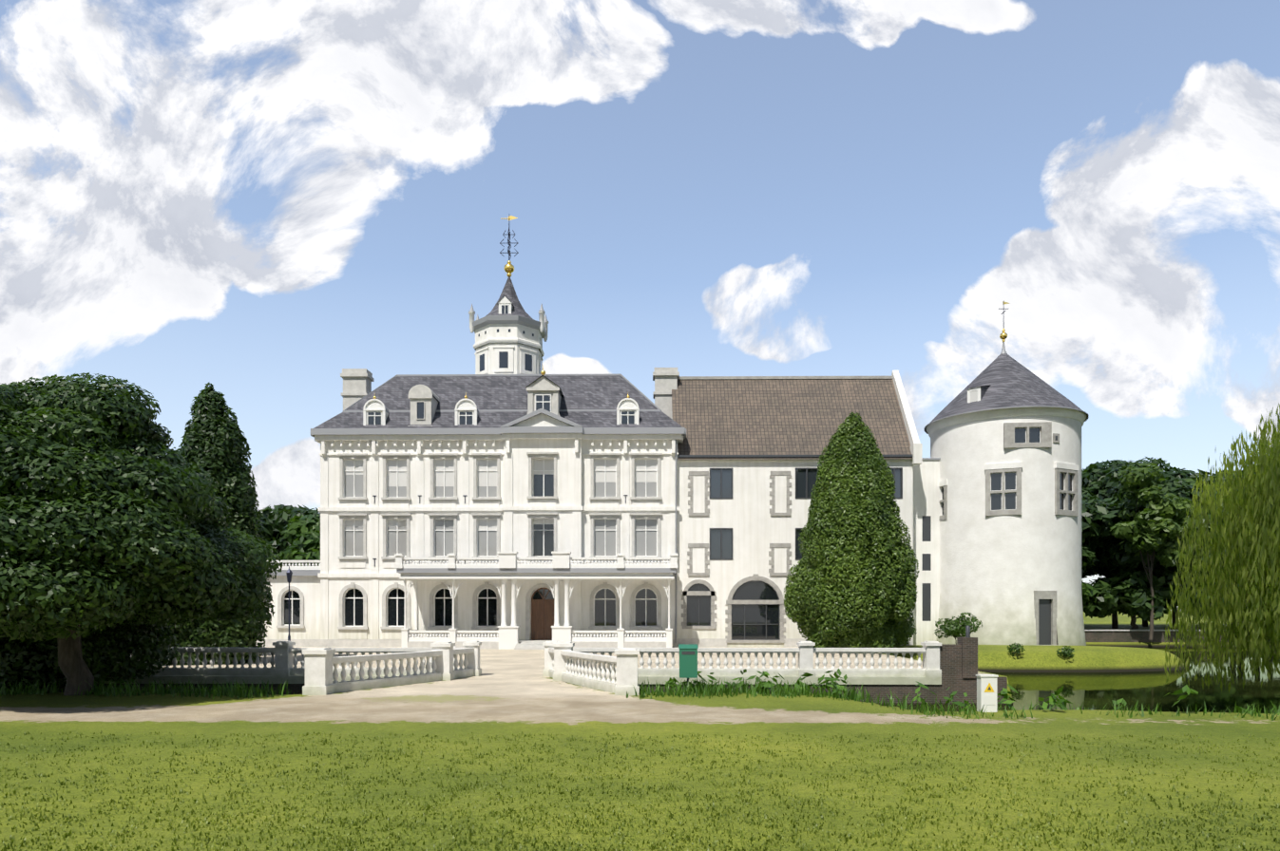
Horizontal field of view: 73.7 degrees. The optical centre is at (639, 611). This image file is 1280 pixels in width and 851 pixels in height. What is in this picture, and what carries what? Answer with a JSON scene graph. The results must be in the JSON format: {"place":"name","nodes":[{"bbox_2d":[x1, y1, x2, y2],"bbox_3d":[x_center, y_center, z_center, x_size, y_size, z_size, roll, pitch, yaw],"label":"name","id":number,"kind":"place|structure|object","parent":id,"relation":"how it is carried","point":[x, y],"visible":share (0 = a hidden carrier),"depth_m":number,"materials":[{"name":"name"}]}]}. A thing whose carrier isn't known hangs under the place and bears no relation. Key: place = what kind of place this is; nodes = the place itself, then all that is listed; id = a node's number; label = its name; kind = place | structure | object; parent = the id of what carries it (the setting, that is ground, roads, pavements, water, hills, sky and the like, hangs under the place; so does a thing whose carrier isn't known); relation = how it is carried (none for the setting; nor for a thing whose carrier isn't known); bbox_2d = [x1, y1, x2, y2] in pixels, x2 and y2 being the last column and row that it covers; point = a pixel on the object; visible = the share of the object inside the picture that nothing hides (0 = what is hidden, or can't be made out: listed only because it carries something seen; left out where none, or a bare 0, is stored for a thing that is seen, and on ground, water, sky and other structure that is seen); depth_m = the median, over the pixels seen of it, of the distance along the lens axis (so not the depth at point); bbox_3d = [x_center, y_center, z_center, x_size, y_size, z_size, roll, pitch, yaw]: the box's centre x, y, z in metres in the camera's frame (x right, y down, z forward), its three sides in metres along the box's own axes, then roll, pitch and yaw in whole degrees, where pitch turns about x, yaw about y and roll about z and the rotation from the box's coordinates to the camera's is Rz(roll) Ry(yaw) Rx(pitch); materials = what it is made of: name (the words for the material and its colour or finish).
{"place":"outdoors","nodes":[
{"label":"outdoors","id":0,"kind":"place"},
{"bbox_2d":[0,611,1279,850],"bbox_3d":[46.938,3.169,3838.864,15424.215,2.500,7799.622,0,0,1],"label":"ground","id":1,"kind":"structure","parent":0,"point":[509,695],"depth_m":14.47,"materials":[{"name":"green plant"}]},
{"bbox_2d":[0,605,179,693],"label":"hedge","id":2,"kind":"object","parent":1,"relation":"on","point":[106,652],"visible":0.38,"depth_m":28.01,"materials":[{"name":"green plant"}]},
{"bbox_2d":[0,372,282,695],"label":"tree","id":3,"kind":"object","parent":1,"relation":"on","point":[109,509],"visible":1,"depth_m":22.59,"materials":[{"name":"green plant"}]},
{"bbox_2d":[160,382,275,666],"bbox_3d":[-20.953,-3.519,41.069,5.836,14.912,5.235,0,0,1],"label":"cypress","id":4,"kind":"object","parent":1,"relation":"on","point":[214,439],"visible":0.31,"depth_m":40.19,"materials":[{"name":"green plant"}]},
{"bbox_2d":[254,510,273,538],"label":"tree","id":5,"kind":"object","parent":1,"relation":"on","point":[269,530],"depth_m":94.46,"materials":[{"name":"green plant"}]},
{"bbox_2d":[258,503,320,559],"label":"tree","id":6,"kind":"object","parent":1,"relation":"on","point":[279,516],"visible":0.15,"depth_m":94.50,"materials":[{"name":"green plant"}]},
{"bbox_2d":[286,566,292,641],"bbox_3d":[-22.871,-0.206,55.659,0.440,5.450,0.381,0,0,1],"label":"lamp post","id":7,"kind":"object","parent":1,"relation":"on","point":[289,573],"visible":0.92,"depth_m":55.62,"materials":[{"name":"grey metal"}]},
{"bbox_2d":[267,514,320,566],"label":"tree","id":8,"kind":"object","parent":1,"relation":"on","point":[306,544],"visible":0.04,"depth_m":87.71,"materials":[{"name":"green plant"}]},
{"bbox_2d":[310,215,686,648],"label":"castle","id":9,"kind":"structure","parent":1,"relation":"on","point":[509,446],"depth_m":59.05,"materials":[{"name":"white paint"}]},
{"bbox_2d":[40,552,1007,704],"bbox_3d":[-16.745,0.429,42.343,62.000,8.580,33.470,0,0,1],"label":"stone balustrade","id":10,"kind":"object","parent":1,"relation":"on","point":[568,657],"visible":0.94,"depth_m":32.92,"materials":[{"name":"white stone"}]},
{"bbox_2d":[0,668,1279,721],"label":"bank weeds","id":11,"kind":"object","parent":1,"relation":"on","point":[763,687],"visible":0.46,"depth_m":25.17,"materials":[{"name":"green plant"}]},
{"bbox_2d":[0,730,1279,850],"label":"lawn tufts","id":12,"kind":"object","parent":1,"relation":"on","point":[349,841],"visible":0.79,"depth_m":10.88,"materials":[{"name":"green plant"}]},
{"bbox_2d":[255,301,1088,648],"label":"castle wing","id":13,"kind":"structure","parent":1,"relation":"on","point":[987,493],"depth_m":59.06,"materials":[{"name":"white paint"}]},
{"bbox_2d":[678,644,698,686],"bbox_3d":[1.462,1.969,25.900,0.580,1.900,0.445,0,0,1],"label":"mailbox","id":14,"kind":"object","parent":1,"relation":"on","point":[688,661],"visible":0.92,"depth_m":25.70,"materials":[{"name":"green metal"}]},
{"bbox_2d":[783,411,918,655],"bbox_3d":[13.010,-4.133,52.667,8.176,16.196,7.598,0,0,1],"label":"thuja","id":15,"kind":"object","parent":1,"relation":"on","point":[851,583],"visible":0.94,"depth_m":50.38,"materials":[{"name":"green plant"}]},
{"bbox_2d":[934,611,982,644],"bbox_3d":[20.793,1.246,55.662,2.469,2.354,3.107,0,0,-21],"label":"shrub","id":16,"kind":"object","parent":1,"relation":"on","point":[955,628],"visible":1,"depth_m":55.51,"materials":[{"name":"green plant"}]},
{"bbox_2d":[975,674,998,712],"bbox_3d":[8.683,2.109,21.353,0.440,1.020,0.320,0,0,1],"label":"sign box","id":17,"kind":"object","parent":1,"relation":"on","point":[986,691],"visible":0.92,"depth_m":21.21,"materials":[{"name":"white metal"}]},
{"bbox_2d":[1006,642,1025,655],"bbox_3d":[22.182,2.374,50.370,1.014,1.008,1.038,0,0,1],"label":"bush","id":18,"kind":"object","parent":1,"relation":"on","point":[1011,648],"visible":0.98,"depth_m":50.27,"materials":[{"name":"green plant"}]},
{"bbox_2d":[1055,646,1074,657],"bbox_3d":[25.040,2.529,50.241,1.029,0.942,1.450,0,0,26],"label":"bush","id":19,"kind":"object","parent":1,"relation":"on","point":[1067,651],"visible":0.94,"depth_m":50.14,"materials":[{"name":"green plant"}]},
{"bbox_2d":[1081,580,1097,606],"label":"tree","id":20,"kind":"object","parent":1,"relation":"on","point":[1087,590],"visible":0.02,"depth_m":83.56,"materials":[{"name":"green plant"}]},
{"bbox_2d":[1081,493,1147,578],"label":"tree","id":21,"kind":"object","parent":1,"relation":"on","point":[1094,559],"visible":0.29,"depth_m":86.92,"materials":[{"name":"green plant"}]},
{"bbox_2d":[1082,567,1203,630],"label":"tree","id":22,"kind":"object","parent":1,"relation":"on","point":[1126,592],"visible":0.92,"depth_m":85.12,"materials":[{"name":"green plant"}]},
{"bbox_2d":[1081,462,1210,629],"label":"tree","id":23,"kind":"object","parent":1,"relation":"on","point":[1109,481],"visible":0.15,"depth_m":89.23,"materials":[{"name":"green plant"}]},
{"bbox_2d":[1081,457,1222,627],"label":"tree","id":24,"kind":"object","parent":1,"relation":"on","point":[1092,474],"visible":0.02,"depth_m":98.06,"materials":[{"name":"green plant"}]},
{"bbox_2d":[1109,462,1206,640],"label":"tree","id":25,"kind":"object","parent":1,"relation":"on","point":[1155,524],"visible":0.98,"depth_m":81.85,"materials":[{"name":"green plant"}]},
{"bbox_2d":[1084,630,1269,642],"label":"wall","id":26,"kind":"structure","parent":1,"relation":"on","point":[1117,636],"depth_m":85.42,"materials":[{"name":"grey stone"}]},
{"bbox_2d":[1098,476,1258,630],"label":"tree","id":27,"kind":"object","parent":1,"relation":"on","point":[1117,496],"visible":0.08,"depth_m":88.36,"materials":[{"name":"green plant"}]},
{"bbox_2d":[1179,572,1246,627],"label":"tree","id":28,"kind":"object","parent":1,"relation":"on","point":[1201,611],"visible":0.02,"depth_m":85.55,"materials":[{"name":"green plant"}]},
{"bbox_2d":[1164,403,1279,693],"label":"willow","id":29,"kind":"object","parent":1,"relation":"on","point":[1255,559],"visible":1,"depth_m":27.14,"materials":[{"name":"green plant"}]},
{"bbox_2d":[1208,470,1255,503],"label":"tree","id":30,"kind":"object","parent":1,"relation":"on","point":[1223,478],"depth_m":93.42,"materials":[{"name":"green plant"}]},
{"bbox_2d":[0,0,1279,611],"label":"sky","id":31,"kind":"structure","parent":0,"point":[257,201],"materials":[{"name":"blue"}]},
{"bbox_2d":[881,647,1279,713],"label":"water","id":32,"kind":"structure","parent":0,"point":[1099,691],"depth_m":38.66,"materials":[{"name":"green liquid"}]}
]}

